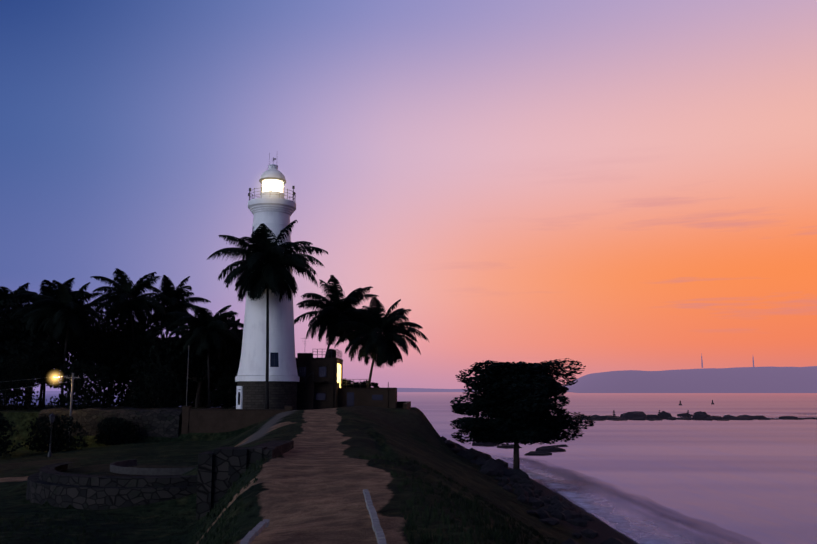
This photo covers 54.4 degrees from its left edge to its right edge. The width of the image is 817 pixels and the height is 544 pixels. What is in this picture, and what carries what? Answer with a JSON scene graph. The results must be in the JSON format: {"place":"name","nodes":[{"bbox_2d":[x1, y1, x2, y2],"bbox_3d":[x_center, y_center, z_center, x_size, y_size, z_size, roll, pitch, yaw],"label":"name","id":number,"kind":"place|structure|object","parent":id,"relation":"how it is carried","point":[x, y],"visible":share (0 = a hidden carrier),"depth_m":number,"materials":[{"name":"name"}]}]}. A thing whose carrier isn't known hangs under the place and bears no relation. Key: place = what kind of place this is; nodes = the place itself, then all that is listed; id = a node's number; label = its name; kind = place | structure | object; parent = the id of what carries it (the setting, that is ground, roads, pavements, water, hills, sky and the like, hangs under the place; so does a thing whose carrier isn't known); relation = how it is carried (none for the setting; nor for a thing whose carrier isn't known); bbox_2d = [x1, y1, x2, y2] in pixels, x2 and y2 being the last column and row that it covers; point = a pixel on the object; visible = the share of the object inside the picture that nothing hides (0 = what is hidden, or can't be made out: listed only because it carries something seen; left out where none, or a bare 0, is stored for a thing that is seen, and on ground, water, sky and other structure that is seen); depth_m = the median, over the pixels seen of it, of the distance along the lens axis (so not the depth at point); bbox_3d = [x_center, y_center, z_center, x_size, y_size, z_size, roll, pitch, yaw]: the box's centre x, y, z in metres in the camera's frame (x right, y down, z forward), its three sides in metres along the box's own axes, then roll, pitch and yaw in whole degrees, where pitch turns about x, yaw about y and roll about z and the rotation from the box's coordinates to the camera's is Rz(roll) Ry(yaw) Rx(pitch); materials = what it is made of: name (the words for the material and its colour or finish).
{"place":"outdoors","nodes":[
{"label":"outdoors","id":0,"kind":"place"},
{"bbox_2d":[0,405,638,543],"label":"terrain","id":1,"kind":"structure","parent":0,"point":[314,482],"depth_m":29.84,"materials":[{"name":"plant"}]},
{"bbox_2d":[0,410,23,455],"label":"bush","id":2,"kind":"object","parent":1,"relation":"on","point":[5,444],"visible":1,"depth_m":61.72,"materials":[{"name":"green plant"}]},
{"bbox_2d":[0,283,37,405],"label":"palm","id":3,"kind":"object","parent":1,"relation":"on","point":[5,293],"visible":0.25,"depth_m":104.39,"materials":[{"name":"green plant"}]},
{"bbox_2d":[0,352,46,409],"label":"bush","id":4,"kind":"object","parent":1,"relation":"on","point":[17,393],"visible":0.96,"depth_m":81.05,"materials":[{"name":"green plant"}]},
{"bbox_2d":[4,309,64,407],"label":"palm","id":5,"kind":"object","parent":1,"relation":"on","point":[43,400],"visible":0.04,"depth_m":99.49,"materials":[{"name":"green plant"}]},
{"bbox_2d":[5,373,79,447],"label":"street lamp","id":6,"kind":"object","parent":1,"relation":"on","point":[71,398],"visible":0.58,"depth_m":69.69,"materials":[{"name":"grey metal"}]},
{"bbox_2d":[0,335,92,408],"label":"tree","id":7,"kind":"object","parent":1,"relation":"on","point":[48,356],"visible":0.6,"depth_m":89.19,"materials":[{"name":"green plant"}]},
{"bbox_2d":[47,411,54,456],"bbox_3d":[-26.243,11.955,58.316,0.382,3.440,0.382,8,-12,-43],"label":"lantern post","id":8,"kind":"object","parent":1,"relation":"on","point":[52,419],"visible":0.96,"depth_m":58.31,"materials":[{"name":"black metal"}]},
{"bbox_2d":[10,278,94,407],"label":"palm","id":9,"kind":"object","parent":1,"relation":"on","point":[46,287],"visible":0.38,"depth_m":93.49,"materials":[{"name":"green plant"}]},
{"bbox_2d":[0,293,105,395],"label":"tree","id":10,"kind":"object","parent":1,"relation":"on","point":[8,331],"visible":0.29,"depth_m":96.58,"materials":[{"name":"green plant"}]},
{"bbox_2d":[21,413,88,451],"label":"bush","id":11,"kind":"object","parent":1,"relation":"on","point":[43,442],"visible":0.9,"depth_m":65.17,"materials":[{"name":"green plant"}]},
{"bbox_2d":[20,280,115,407],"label":"palm","id":12,"kind":"object","parent":1,"relation":"on","point":[66,316],"visible":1,"depth_m":90.15,"materials":[{"name":"green plant"}]},
{"bbox_2d":[47,358,114,408],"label":"bush","id":13,"kind":"object","parent":1,"relation":"on","point":[84,389],"visible":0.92,"depth_m":82.76,"materials":[{"name":"green plant"}]},
{"bbox_2d":[38,407,181,437],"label":"stone wall","id":14,"kind":"structure","parent":1,"relation":"on","point":[164,422],"depth_m":71.20,"materials":[{"name":"stone"}]},
{"bbox_2d":[26,459,196,509],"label":"stone wall","id":15,"kind":"structure","parent":1,"relation":"on","point":[54,485],"depth_m":31.80,"materials":[{"name":"stone"}]},
{"bbox_2d":[57,300,175,405],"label":"tree","id":16,"kind":"object","parent":1,"relation":"on","point":[107,328],"visible":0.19,"depth_m":106.11,"materials":[{"name":"green plant"}]},
{"bbox_2d":[94,415,142,444],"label":"bush","id":17,"kind":"object","parent":1,"relation":"on","point":[107,435],"visible":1,"depth_m":68.86,"materials":[{"name":"green plant"}]},
{"bbox_2d":[73,321,171,403],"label":"tree","id":18,"kind":"object","parent":1,"relation":"on","point":[115,355],"visible":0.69,"depth_m":96.98,"materials":[{"name":"green plant"}]},
{"bbox_2d":[90,268,171,403],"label":"palm","id":19,"kind":"object","parent":1,"relation":"on","point":[123,299],"visible":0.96,"depth_m":98.12,"materials":[{"name":"green plant"}]},
{"bbox_2d":[109,324,164,388],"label":"palm","id":20,"kind":"object","parent":1,"relation":"on","point":[157,328],"depth_m":109.25,"materials":[{"name":"green plant"}]},
{"bbox_2d":[101,372,215,407],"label":"bush","id":21,"kind":"object","parent":1,"relation":"on","point":[120,388],"visible":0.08,"depth_m":111.46,"materials":[{"name":"green plant"}]},
{"bbox_2d":[135,275,210,404],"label":"palm","id":22,"kind":"object","parent":1,"relation":"on","point":[178,296],"visible":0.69,"depth_m":102.02,"materials":[{"name":"green plant"}]},
{"bbox_2d":[186,346,188,405],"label":"flag pole","id":23,"kind":"object","parent":1,"relation":"on","point":[187,376],"visible":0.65,"depth_m":76.13,"materials":[{"name":"grey metal"}]},
{"bbox_2d":[139,318,238,407],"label":"tree","id":24,"kind":"object","parent":1,"relation":"on","point":[166,352],"visible":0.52,"depth_m":94.90,"materials":[{"name":"green plant"}]},
{"bbox_2d":[166,305,243,407],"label":"palm","id":25,"kind":"object","parent":1,"relation":"on","point":[206,326],"visible":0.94,"depth_m":91.74,"materials":[{"name":"green plant"}]},
{"bbox_2d":[179,316,242,392],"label":"tree","id":26,"kind":"object","parent":1,"relation":"on","point":[234,347],"visible":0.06,"depth_m":100.58,"materials":[{"name":"green plant"}]},
{"bbox_2d":[199,311,239,406],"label":"palm","id":27,"kind":"object","parent":1,"relation":"on","point":[200,403],"depth_m":107.08,"materials":[{"name":"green plant"}]},
{"bbox_2d":[196,440,293,520],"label":"stone wall","id":28,"kind":"structure","parent":1,"relation":"on","point":[219,471],"depth_m":27.72,"materials":[{"name":"stone"}]},
{"bbox_2d":[235,153,299,409],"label":"lighthouse","id":29,"kind":"object","parent":1,"relation":"on","point":[273,209],"visible":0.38,"depth_m":83.02,"materials":[{"name":"paint"}]},
{"bbox_2d":[207,220,327,408],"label":"palm","id":30,"kind":"object","parent":1,"relation":"on","point":[262,267],"visible":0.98,"depth_m":80.06,"materials":[{"name":"green plant"}]},
{"bbox_2d":[0,454,559,543],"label":"grass tufts","id":31,"kind":"object","parent":1,"relation":"on","point":[512,536],"visible":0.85,"depth_m":18.01,"materials":[{"name":"plant"}]},
{"bbox_2d":[181,401,410,433],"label":"compound wall","id":32,"kind":"structure","parent":1,"relation":"on","point":[212,420],"depth_m":70.79,"materials":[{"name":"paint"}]},
{"bbox_2d":[240,489,386,543],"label":"path kerb stones","id":33,"kind":"object","parent":1,"relation":"on","point":[249,537],"visible":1,"depth_m":12.18,"materials":[{"name":"grey stone"}]},
{"bbox_2d":[294,275,376,357],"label":"palm","id":34,"kind":"object","parent":1,"relation":"on","point":[332,312],"visible":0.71,"depth_m":94.84,"materials":[{"name":"green plant"}]},
{"bbox_2d":[296,338,396,409],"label":"keepers house","id":35,"kind":"structure","parent":1,"relation":"on","point":[319,384],"depth_m":87.50,"materials":[{"name":"paint"}]},
{"bbox_2d":[342,378,379,387],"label":"tree","id":36,"kind":"object","parent":1,"relation":"on","point":[364,384],"visible":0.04,"depth_m":100.36,"materials":[{"name":"green plant"}]},
{"bbox_2d":[334,297,428,387],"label":"palm","id":37,"kind":"object","parent":1,"relation":"on","point":[380,348],"visible":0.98,"depth_m":90.99,"materials":[{"name":"green plant"}]},
{"bbox_2d":[450,358,594,468],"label":"almond tree","id":38,"kind":"object","parent":1,"relation":"on","point":[515,400],"visible":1,"depth_m":71.37,"materials":[{"name":"green plant"}]},
{"bbox_2d":[441,436,623,543],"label":"bank rocks","id":39,"kind":"object","parent":1,"relation":"on","point":[523,485],"visible":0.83,"depth_m":48.32,"materials":[{"name":"black stone"}]},
{"bbox_2d":[485,452,758,543],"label":"shore foam","id":40,"kind":"object","parent":1,"relation":"on","point":[571,495],"visible":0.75,"depth_m":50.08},
{"bbox_2d":[0,0,816,390],"label":"sky","id":41,"kind":"structure","parent":0,"point":[602,185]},
{"bbox_2d":[2,391,816,543],"bbox_3d":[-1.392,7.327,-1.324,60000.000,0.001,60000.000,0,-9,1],"label":"sea","id":42,"kind":"structure","parent":0,"point":[751,481],"depth_m":84.44,"materials":[{"name":"purple liquid"}]},
{"bbox_2d":[472,410,816,455],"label":"sea rocks","id":43,"kind":"object","parent":42,"relation":"in","point":[627,416],"visible":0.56,"depth_m":204.83,"materials":[{"name":"black stone"}]},
{"bbox_2d":[397,388,477,391],"bbox_3d":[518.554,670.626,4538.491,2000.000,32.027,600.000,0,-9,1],"label":"shore land","id":44,"kind":"structure","parent":0,"point":[424,390],"depth_m":4352.66,"materials":[{"name":"purple"}]},
{"bbox_2d":[563,366,816,392],"bbox_3d":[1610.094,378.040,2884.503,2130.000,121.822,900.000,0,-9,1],"label":"headland hill","id":45,"kind":"structure","parent":0,"point":[760,380],"depth_m":2617.90,"materials":[{"name":"purple"}]}
]}

